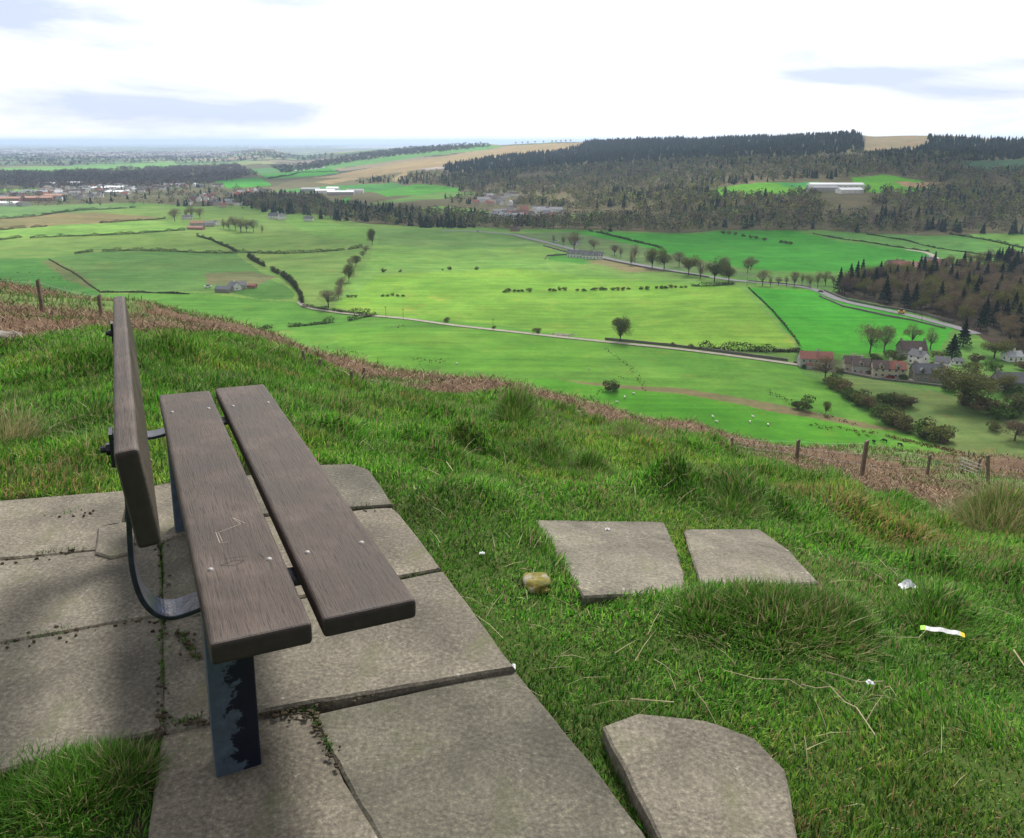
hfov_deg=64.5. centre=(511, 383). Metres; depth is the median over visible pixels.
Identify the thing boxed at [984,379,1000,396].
broadleaf tree
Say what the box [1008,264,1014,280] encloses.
conifer tree
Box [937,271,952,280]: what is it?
broadleaf tree
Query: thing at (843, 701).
twig
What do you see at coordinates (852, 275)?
conifer tree
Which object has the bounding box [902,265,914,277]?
broadleaf tree
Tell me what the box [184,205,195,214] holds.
broadleaf tree
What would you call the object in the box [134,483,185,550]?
paving slab
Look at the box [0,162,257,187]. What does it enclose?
valley wood
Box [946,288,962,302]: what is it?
broadleaf tree
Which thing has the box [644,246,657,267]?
broadleaf tree
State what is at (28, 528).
paving slab
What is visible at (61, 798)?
grass tussock
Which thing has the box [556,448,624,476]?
grass tussock
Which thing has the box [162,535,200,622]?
paving slab
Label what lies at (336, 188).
works building
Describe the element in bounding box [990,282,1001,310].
conifer tree
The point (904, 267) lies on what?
broadleaf tree
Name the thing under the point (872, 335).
broadleaf tree
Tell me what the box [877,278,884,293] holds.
broadleaf tree
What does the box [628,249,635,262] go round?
broadleaf tree
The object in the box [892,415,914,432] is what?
bush
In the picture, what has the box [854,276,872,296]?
broadleaf tree
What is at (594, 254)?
farmhouse
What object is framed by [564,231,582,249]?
broadleaf tree
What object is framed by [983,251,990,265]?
conifer tree
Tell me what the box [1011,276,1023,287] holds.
broadleaf tree
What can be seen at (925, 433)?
bush
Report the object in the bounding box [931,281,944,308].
conifer tree
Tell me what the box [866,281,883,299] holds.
broadleaf tree
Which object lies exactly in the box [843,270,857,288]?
broadleaf tree
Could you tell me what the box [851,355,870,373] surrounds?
house
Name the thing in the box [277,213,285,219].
house
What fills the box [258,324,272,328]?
hedge
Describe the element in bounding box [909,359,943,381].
house
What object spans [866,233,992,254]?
hedge
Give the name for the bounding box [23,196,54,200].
town building
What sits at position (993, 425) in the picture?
bush
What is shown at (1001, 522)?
grass tussock
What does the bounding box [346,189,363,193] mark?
works building
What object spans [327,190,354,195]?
works building
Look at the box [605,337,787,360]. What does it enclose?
stone wall
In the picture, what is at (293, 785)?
paving slab
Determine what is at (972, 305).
broadleaf tree
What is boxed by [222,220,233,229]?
broadleaf tree
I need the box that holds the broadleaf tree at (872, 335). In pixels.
[855,322,886,353]
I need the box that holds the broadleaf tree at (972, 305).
[957,298,978,318]
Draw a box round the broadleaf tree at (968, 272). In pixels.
[960,268,975,278]
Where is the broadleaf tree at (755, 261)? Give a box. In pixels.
[745,255,758,269]
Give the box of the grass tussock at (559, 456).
[521,434,578,467]
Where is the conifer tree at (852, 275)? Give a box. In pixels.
[846,267,857,291]
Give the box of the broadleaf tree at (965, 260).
[957,259,967,270]
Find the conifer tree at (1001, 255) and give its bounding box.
[1000,248,1003,260]
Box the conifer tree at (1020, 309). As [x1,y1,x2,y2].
[1006,302,1023,334]
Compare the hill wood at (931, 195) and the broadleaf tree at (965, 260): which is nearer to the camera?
the broadleaf tree at (965, 260)
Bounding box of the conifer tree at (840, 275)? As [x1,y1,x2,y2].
[832,267,845,292]
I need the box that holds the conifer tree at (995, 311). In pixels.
[987,300,999,326]
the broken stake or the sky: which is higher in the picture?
the sky
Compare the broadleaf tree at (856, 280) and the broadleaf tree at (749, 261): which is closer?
the broadleaf tree at (856, 280)
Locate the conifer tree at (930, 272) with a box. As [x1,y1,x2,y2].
[927,265,933,279]
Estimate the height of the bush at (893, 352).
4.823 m
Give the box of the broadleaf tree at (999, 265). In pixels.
[992,260,1007,270]
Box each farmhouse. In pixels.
[181,213,192,219]
[227,280,241,290]
[567,248,585,257]
[582,250,603,259]
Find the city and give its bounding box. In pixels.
[0,146,338,157]
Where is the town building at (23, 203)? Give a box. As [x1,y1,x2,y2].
[16,201,31,206]
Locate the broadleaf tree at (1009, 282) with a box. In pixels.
[1000,280,1015,292]
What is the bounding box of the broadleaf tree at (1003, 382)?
[991,371,1019,392]
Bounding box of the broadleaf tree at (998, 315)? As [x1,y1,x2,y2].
[994,310,1010,331]
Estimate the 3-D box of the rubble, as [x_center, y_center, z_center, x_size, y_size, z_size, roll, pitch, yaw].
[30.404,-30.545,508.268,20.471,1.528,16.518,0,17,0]
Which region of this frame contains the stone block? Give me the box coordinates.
[95,522,133,559]
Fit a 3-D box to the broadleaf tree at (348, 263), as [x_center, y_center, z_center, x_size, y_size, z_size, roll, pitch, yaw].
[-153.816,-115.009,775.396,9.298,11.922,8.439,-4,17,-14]
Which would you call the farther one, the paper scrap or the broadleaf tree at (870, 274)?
the broadleaf tree at (870, 274)
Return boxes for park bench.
[100,296,415,777]
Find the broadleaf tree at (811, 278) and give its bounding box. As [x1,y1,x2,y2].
[804,274,816,284]
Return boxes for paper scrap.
[866,679,874,684]
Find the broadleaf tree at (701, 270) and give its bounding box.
[696,259,706,277]
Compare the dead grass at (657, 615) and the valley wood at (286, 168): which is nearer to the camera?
the dead grass at (657, 615)
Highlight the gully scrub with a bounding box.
[583,347,855,423]
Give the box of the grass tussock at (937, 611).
[885,580,1000,649]
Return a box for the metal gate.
[958,457,980,473]
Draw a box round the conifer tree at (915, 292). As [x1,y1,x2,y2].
[906,283,921,309]
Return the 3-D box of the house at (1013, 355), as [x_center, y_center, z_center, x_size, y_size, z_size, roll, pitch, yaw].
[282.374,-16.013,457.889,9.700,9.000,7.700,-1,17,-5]
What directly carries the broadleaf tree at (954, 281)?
on the ground at (730, 393)
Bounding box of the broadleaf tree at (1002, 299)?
[992,289,1012,311]
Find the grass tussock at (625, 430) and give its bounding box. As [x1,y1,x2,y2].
[594,417,662,437]
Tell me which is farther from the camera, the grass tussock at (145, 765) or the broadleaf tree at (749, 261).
the broadleaf tree at (749, 261)
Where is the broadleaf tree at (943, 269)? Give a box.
[938,265,947,276]
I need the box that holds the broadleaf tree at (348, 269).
[344,261,355,278]
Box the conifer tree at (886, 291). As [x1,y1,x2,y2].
[878,275,891,303]
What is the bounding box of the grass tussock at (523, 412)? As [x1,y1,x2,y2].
[481,388,545,424]
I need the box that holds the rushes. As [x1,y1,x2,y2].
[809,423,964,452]
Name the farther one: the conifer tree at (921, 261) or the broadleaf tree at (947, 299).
the conifer tree at (921, 261)
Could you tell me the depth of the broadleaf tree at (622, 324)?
487.94 m
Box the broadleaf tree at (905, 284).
[898,281,914,293]
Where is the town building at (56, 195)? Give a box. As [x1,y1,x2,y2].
[42,194,70,197]
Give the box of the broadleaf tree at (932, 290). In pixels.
[928,286,945,298]
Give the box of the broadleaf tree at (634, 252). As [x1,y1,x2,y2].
[630,243,639,260]
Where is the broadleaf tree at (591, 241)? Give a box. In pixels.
[587,239,600,247]
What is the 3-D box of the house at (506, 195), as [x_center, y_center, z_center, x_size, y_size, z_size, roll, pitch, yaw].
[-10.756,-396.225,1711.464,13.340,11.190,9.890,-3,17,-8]
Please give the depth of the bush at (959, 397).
383.86 m
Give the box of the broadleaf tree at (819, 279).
[814,270,823,287]
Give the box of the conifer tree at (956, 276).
[952,270,958,289]
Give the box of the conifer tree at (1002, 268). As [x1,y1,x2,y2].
[995,263,1005,285]
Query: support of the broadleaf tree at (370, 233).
on the ground at (730, 393)
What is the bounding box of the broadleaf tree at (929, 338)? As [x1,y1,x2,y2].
[926,326,940,348]
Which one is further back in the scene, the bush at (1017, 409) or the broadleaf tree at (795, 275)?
the broadleaf tree at (795, 275)
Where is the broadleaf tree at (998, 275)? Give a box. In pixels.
[992,272,1006,280]
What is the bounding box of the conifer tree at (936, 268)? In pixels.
[932,261,939,275]
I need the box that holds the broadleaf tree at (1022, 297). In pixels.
[1018,289,1023,304]
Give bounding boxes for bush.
[531,328,541,333]
[603,379,619,390]
[790,394,815,409]
[822,372,842,382]
[824,376,849,388]
[833,381,853,392]
[834,367,844,372]
[840,387,861,398]
[847,388,871,400]
[851,392,875,405]
[860,397,877,407]
[868,403,895,417]
[870,353,883,360]
[873,392,892,402]
[873,404,904,423]
[876,392,900,404]
[881,407,911,425]
[883,349,898,357]
[888,392,910,407]
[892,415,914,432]
[893,354,906,360]
[897,396,919,405]
[898,374,908,379]
[901,421,934,435]
[914,416,946,438]
[921,424,958,442]
[930,351,946,356]
[935,431,954,443]
[941,381,954,390]
[954,391,970,402]
[960,392,988,407]
[961,362,983,374]
[968,353,985,363]
[971,398,1010,412]
[983,360,1003,370]
[986,402,1018,419]
[986,420,1000,430]
[1000,398,1023,415]
[1001,392,1023,412]
[1002,384,1023,396]
[1013,361,1023,368]
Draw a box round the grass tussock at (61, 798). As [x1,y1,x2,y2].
[0,730,155,837]
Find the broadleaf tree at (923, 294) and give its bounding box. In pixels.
[919,288,934,306]
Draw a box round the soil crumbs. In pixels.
[0,504,413,768]
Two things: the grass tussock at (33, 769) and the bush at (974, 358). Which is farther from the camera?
the bush at (974, 358)
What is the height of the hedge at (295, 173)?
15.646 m
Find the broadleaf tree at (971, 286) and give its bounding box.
[956,280,972,289]
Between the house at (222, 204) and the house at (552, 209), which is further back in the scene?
the house at (222, 204)
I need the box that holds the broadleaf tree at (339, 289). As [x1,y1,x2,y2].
[333,286,343,298]
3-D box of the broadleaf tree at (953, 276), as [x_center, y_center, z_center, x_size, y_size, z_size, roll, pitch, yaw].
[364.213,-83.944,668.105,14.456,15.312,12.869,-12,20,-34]
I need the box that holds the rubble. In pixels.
[551,332,573,337]
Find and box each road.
[297,301,913,380]
[450,230,981,333]
[910,250,938,258]
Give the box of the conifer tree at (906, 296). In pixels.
[898,283,910,306]
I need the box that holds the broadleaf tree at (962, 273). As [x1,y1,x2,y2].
[952,270,968,279]
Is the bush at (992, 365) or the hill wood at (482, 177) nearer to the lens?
the bush at (992, 365)
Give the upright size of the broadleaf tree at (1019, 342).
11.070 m
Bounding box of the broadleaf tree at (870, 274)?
[863,270,873,279]
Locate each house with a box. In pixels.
[69,191,80,195]
[74,195,82,198]
[138,188,144,192]
[189,196,196,200]
[218,202,226,207]
[224,199,232,203]
[268,212,278,218]
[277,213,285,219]
[303,215,313,220]
[471,199,479,204]
[479,197,490,202]
[486,201,493,205]
[504,193,509,197]
[507,200,512,205]
[509,192,518,196]
[510,226,519,230]
[535,208,548,213]
[549,207,562,212]
[797,348,833,368]
[842,353,860,371]
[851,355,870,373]
[870,357,906,377]
[884,258,904,268]
[892,259,918,265]
[895,338,927,356]
[907,347,929,363]
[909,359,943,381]
[934,355,951,368]
[990,368,1023,390]
[1000,348,1023,361]
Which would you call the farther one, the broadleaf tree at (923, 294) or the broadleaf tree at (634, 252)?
the broadleaf tree at (634, 252)
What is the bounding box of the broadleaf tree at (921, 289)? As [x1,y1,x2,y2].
[913,285,928,297]
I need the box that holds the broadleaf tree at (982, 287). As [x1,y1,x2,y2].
[979,283,993,297]
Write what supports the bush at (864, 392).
on the ground at (730, 393)
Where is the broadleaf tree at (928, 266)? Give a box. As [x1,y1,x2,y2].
[926,263,939,272]
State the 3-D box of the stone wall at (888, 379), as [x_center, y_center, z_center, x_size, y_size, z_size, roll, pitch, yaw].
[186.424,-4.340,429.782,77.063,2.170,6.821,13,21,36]
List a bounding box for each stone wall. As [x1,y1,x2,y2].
[543,245,708,277]
[545,253,566,258]
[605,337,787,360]
[748,280,811,287]
[794,361,942,386]
[819,295,945,328]
[824,289,953,321]
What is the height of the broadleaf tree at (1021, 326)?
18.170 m
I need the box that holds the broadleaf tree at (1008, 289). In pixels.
[1000,283,1017,294]
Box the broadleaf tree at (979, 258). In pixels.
[974,252,985,263]
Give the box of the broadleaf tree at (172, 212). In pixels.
[167,208,181,220]
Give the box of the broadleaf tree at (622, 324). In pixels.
[611,312,633,341]
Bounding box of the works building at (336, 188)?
[326,187,339,189]
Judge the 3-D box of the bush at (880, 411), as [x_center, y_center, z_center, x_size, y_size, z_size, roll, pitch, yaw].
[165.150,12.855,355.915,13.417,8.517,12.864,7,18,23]
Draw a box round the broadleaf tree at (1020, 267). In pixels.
[1016,264,1023,272]
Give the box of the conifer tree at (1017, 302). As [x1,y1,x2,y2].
[1009,294,1018,316]
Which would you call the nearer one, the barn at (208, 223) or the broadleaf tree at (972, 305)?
the broadleaf tree at (972, 305)
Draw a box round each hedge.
[0,206,134,218]
[0,224,47,229]
[0,235,22,239]
[30,227,184,237]
[48,259,100,292]
[74,249,92,253]
[100,217,165,222]
[101,290,189,293]
[102,247,236,252]
[196,233,236,251]
[236,243,363,253]
[246,252,304,302]
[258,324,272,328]
[267,170,337,178]
[287,316,333,326]
[301,304,370,313]
[347,311,376,320]
[589,229,660,247]
[690,281,735,285]
[698,340,802,352]
[748,287,800,345]
[813,233,928,250]
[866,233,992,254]
[949,232,1023,248]
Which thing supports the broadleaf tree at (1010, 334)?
on the ground at (730, 393)
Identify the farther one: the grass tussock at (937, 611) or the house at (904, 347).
the house at (904, 347)
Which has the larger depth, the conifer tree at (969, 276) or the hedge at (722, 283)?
the hedge at (722, 283)
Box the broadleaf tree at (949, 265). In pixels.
[938,261,950,267]
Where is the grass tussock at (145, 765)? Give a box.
[63,726,187,821]
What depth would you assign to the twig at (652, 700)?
2.00 m
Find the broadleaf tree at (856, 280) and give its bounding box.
[848,276,860,293]
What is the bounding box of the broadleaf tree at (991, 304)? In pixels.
[989,297,996,313]
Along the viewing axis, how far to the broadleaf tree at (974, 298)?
572.72 m
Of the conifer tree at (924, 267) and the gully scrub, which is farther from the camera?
the conifer tree at (924, 267)
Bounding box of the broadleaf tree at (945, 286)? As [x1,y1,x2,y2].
[937,281,953,294]
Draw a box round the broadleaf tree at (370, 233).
[366,229,375,244]
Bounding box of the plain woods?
[0,151,333,165]
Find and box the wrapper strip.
[920,625,964,637]
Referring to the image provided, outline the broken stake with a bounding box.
[361,367,364,379]
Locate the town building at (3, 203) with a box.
[0,201,19,205]
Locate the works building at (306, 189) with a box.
[301,187,320,191]
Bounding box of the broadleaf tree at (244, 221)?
[241,218,251,231]
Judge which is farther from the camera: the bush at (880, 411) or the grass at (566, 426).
the bush at (880, 411)
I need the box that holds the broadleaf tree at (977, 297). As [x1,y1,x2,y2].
[962,292,983,308]
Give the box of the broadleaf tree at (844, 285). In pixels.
[838,276,854,294]
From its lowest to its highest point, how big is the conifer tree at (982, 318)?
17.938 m
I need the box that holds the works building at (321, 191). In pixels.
[315,189,334,193]
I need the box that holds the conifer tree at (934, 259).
[931,251,937,263]
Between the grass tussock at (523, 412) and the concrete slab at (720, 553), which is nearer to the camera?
the concrete slab at (720, 553)
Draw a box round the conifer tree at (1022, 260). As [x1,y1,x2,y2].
[1020,248,1023,263]
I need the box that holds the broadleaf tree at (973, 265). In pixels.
[964,261,981,269]
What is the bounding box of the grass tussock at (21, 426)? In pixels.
[0,381,75,444]
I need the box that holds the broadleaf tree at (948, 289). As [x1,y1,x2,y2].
[937,282,954,293]
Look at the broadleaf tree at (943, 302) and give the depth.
553.94 m
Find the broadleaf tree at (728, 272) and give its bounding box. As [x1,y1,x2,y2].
[719,261,736,282]
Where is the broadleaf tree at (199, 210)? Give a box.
[194,208,204,215]
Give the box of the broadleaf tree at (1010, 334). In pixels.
[1001,322,1022,338]
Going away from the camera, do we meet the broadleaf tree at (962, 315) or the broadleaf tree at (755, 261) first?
the broadleaf tree at (962, 315)
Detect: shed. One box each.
[247,283,256,287]
[805,185,838,191]
[807,183,864,188]
[835,187,863,193]
[951,358,964,364]
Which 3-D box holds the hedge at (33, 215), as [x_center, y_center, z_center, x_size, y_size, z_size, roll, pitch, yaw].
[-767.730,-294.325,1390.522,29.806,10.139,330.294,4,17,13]
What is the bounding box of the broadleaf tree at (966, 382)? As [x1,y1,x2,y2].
[930,364,1002,405]
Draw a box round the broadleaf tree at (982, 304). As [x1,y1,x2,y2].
[973,297,992,311]
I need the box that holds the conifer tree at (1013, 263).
[1010,257,1016,272]
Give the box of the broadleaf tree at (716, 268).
[705,256,726,281]
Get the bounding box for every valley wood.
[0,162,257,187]
[226,188,514,227]
[270,141,489,172]
[505,201,1023,233]
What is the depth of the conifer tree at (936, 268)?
702.15 m
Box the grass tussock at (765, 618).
[709,570,848,669]
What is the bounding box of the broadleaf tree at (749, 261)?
[741,258,752,272]
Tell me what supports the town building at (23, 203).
on the ground at (730, 393)
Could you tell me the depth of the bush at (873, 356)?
454.33 m
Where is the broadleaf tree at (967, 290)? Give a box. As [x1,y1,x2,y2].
[956,287,972,298]
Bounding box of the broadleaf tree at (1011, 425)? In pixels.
[997,420,1023,440]
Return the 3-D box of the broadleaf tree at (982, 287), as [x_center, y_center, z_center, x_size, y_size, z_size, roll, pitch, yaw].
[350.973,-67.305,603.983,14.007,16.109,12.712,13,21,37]
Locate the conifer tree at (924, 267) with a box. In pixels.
[921,260,927,273]
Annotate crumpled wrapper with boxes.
[898,579,917,590]
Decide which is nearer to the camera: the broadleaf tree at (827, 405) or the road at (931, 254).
the broadleaf tree at (827, 405)
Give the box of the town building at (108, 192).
[104,190,127,194]
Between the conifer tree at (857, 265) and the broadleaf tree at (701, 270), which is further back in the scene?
the broadleaf tree at (701, 270)
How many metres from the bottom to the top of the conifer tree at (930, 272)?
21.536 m
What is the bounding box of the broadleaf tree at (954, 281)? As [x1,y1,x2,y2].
[944,278,963,290]
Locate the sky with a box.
[0,0,1023,143]
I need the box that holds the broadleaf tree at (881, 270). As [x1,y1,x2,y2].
[871,266,885,277]
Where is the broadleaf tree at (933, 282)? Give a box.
[922,275,940,290]
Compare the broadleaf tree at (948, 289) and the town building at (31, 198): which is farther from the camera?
the town building at (31, 198)
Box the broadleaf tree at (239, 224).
[234,216,243,231]
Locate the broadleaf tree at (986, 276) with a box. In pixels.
[978,273,991,283]
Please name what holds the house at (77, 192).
on the ground at (730, 393)
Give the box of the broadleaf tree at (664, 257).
[654,246,673,268]
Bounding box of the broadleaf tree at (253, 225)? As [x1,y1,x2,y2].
[247,219,257,231]
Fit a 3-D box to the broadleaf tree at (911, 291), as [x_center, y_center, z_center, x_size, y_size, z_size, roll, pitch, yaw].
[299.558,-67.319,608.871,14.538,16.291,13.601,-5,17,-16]
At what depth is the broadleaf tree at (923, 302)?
577.42 m
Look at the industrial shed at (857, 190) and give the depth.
1362.03 m
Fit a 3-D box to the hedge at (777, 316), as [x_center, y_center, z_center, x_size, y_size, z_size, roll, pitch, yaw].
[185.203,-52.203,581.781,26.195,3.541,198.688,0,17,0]
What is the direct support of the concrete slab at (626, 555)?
on the ground at (730, 393)
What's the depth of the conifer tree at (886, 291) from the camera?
610.25 m
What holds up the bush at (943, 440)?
on the ground at (730, 393)
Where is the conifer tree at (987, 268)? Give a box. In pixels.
[982,263,990,281]
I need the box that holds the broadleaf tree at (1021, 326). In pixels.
[997,312,1023,338]
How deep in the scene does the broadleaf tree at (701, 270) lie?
733.01 m
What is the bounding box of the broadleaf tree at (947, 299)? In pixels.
[935,293,957,313]
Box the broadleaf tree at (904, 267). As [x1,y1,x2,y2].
[901,262,916,274]
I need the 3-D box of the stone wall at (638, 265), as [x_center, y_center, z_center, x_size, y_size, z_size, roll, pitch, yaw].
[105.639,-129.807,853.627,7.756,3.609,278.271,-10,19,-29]
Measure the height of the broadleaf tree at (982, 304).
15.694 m
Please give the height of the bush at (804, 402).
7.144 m
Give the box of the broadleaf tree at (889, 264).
[885,260,902,270]
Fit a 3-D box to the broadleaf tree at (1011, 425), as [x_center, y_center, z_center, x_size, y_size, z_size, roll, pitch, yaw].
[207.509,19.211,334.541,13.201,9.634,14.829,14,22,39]
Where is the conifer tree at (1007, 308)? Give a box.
[998,299,1010,320]
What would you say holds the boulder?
on the ground at (730, 393)
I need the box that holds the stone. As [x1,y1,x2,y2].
[522,572,550,594]
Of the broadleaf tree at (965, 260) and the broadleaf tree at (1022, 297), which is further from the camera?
the broadleaf tree at (965, 260)
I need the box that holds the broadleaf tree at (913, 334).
[902,323,925,340]
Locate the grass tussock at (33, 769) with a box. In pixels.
[0,731,98,837]
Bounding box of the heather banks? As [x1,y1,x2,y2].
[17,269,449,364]
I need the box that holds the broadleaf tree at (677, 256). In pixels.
[671,251,685,263]
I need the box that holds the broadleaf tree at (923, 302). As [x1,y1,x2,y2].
[911,296,930,310]
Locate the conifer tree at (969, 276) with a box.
[964,271,971,284]
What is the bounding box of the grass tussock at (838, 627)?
[757,570,895,678]
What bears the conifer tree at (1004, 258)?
on the ground at (730, 393)
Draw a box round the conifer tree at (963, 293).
[959,287,966,305]
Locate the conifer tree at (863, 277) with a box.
[857,269,866,291]
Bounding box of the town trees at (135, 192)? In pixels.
[0,181,290,207]
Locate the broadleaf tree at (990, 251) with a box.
[982,248,996,258]
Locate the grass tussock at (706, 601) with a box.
[654,577,769,648]
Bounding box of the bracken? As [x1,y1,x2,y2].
[0,277,1023,510]
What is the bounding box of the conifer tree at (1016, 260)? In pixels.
[1015,253,1020,273]
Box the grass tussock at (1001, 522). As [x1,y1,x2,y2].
[928,463,1023,534]
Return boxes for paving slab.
[0,491,125,560]
[0,544,162,643]
[0,618,164,778]
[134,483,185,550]
[148,713,377,837]
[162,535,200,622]
[162,616,209,734]
[247,464,392,516]
[254,572,514,717]
[265,508,441,598]
[312,672,644,837]
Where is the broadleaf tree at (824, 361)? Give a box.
[809,354,839,377]
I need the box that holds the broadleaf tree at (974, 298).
[964,293,982,308]
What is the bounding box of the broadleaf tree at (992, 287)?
[980,280,999,296]
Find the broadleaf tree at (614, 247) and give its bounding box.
[609,245,619,255]
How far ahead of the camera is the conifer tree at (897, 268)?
702.74 m
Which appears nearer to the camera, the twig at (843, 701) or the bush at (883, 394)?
the twig at (843, 701)
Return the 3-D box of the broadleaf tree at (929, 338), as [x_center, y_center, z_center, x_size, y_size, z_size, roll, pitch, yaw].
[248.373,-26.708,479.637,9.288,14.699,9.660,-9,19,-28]
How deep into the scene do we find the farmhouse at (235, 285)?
661.24 m
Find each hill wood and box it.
[355,168,480,203]
[440,147,1023,194]
[459,173,1023,212]
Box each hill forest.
[443,129,864,173]
[585,135,683,148]
[867,133,1023,162]
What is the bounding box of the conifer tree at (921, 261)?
[917,255,923,268]
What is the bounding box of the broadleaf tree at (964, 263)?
[951,258,965,267]
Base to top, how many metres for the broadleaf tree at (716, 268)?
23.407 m
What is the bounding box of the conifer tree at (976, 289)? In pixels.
[969,279,981,304]
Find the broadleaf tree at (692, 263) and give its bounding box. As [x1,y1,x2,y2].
[680,254,701,274]
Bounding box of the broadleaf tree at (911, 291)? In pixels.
[902,283,915,299]
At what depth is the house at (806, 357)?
444.22 m
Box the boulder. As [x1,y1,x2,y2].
[0,330,24,338]
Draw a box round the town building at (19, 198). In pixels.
[0,196,22,200]
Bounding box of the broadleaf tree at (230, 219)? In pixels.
[227,215,239,229]
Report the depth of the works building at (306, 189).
1977.69 m
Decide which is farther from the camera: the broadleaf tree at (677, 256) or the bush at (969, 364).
the broadleaf tree at (677, 256)
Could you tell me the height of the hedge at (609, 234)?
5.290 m
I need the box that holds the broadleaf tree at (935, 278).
[927,273,943,288]
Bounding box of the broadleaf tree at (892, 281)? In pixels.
[884,277,904,292]
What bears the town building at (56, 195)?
on the ground at (730, 393)
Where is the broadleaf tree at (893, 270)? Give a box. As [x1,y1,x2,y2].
[887,265,899,275]
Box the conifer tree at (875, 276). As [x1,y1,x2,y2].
[873,268,879,285]
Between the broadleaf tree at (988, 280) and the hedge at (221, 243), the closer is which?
the broadleaf tree at (988, 280)
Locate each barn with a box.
[186,226,204,229]
[189,220,203,225]
[204,221,213,226]
[214,285,233,292]
[236,281,246,288]
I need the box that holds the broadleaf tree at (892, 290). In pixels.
[889,284,897,297]
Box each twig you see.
[631,698,673,702]
[724,670,803,688]
[801,684,875,735]
[828,672,883,681]
[876,626,929,637]
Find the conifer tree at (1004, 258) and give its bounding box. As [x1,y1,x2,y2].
[1001,251,1008,265]
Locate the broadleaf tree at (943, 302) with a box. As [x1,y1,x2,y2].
[932,297,954,316]
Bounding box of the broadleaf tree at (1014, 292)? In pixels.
[1009,284,1023,301]
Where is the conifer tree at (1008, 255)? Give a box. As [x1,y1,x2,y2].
[1000,245,1011,266]
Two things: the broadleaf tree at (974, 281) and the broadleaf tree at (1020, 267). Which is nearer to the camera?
the broadleaf tree at (974, 281)
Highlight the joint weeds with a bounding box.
[7,502,441,751]
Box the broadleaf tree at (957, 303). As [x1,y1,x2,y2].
[950,298,966,316]
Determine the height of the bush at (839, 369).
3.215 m
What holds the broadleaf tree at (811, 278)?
on the ground at (730, 393)
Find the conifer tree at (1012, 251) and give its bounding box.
[1007,245,1014,262]
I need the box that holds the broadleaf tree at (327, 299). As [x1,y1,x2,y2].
[319,290,343,306]
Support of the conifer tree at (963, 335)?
on the ground at (730, 393)
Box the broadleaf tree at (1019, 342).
[1007,336,1023,350]
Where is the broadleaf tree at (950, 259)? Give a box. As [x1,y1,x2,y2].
[943,254,954,265]
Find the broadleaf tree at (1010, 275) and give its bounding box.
[999,272,1015,280]
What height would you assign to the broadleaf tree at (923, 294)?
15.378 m
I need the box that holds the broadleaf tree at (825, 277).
[821,270,832,284]
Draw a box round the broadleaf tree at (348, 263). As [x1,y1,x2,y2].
[347,257,354,268]
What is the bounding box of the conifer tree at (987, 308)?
[976,296,990,319]
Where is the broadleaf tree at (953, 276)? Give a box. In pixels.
[949,273,961,284]
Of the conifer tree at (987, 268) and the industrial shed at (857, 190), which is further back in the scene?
the industrial shed at (857, 190)
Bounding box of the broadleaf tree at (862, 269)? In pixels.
[859,265,874,278]
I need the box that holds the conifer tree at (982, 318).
[971,303,988,330]
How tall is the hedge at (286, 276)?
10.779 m
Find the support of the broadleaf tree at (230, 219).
on the ground at (730, 393)
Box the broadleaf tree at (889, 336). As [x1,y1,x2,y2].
[876,324,896,352]
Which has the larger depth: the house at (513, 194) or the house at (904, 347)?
the house at (513, 194)
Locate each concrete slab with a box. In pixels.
[536,520,684,606]
[602,714,796,837]
[684,529,817,588]
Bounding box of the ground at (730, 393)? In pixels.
[0,135,1023,837]
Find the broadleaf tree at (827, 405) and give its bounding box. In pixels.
[823,401,831,414]
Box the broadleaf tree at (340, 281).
[335,278,346,288]
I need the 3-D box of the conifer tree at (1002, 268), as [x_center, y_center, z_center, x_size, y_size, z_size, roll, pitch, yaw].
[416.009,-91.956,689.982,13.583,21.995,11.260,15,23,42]
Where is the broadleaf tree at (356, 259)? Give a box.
[351,255,361,263]
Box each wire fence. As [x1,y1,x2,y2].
[2,278,103,316]
[730,436,1018,482]
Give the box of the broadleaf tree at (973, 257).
[966,252,975,260]
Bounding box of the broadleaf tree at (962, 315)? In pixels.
[957,304,976,323]
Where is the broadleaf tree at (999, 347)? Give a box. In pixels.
[979,338,1016,357]
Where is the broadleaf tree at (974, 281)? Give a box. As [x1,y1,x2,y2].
[964,275,978,285]
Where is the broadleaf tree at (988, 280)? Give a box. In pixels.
[983,276,1000,285]
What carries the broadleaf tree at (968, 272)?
on the ground at (730, 393)
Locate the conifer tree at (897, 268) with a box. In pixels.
[894,264,899,282]
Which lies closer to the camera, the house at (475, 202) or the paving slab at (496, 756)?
the paving slab at (496, 756)
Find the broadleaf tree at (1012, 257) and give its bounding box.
[1010,253,1023,260]
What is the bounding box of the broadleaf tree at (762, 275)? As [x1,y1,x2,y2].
[755,269,772,285]
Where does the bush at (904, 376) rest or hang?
on the ground at (730, 393)
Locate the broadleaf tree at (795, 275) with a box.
[789,271,799,284]
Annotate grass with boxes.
[0,320,1023,837]
[9,327,1023,805]
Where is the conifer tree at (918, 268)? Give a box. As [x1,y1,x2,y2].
[911,263,921,282]
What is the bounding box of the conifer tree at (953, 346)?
[942,334,961,357]
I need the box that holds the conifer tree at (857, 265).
[854,261,860,281]
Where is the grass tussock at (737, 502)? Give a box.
[690,474,778,520]

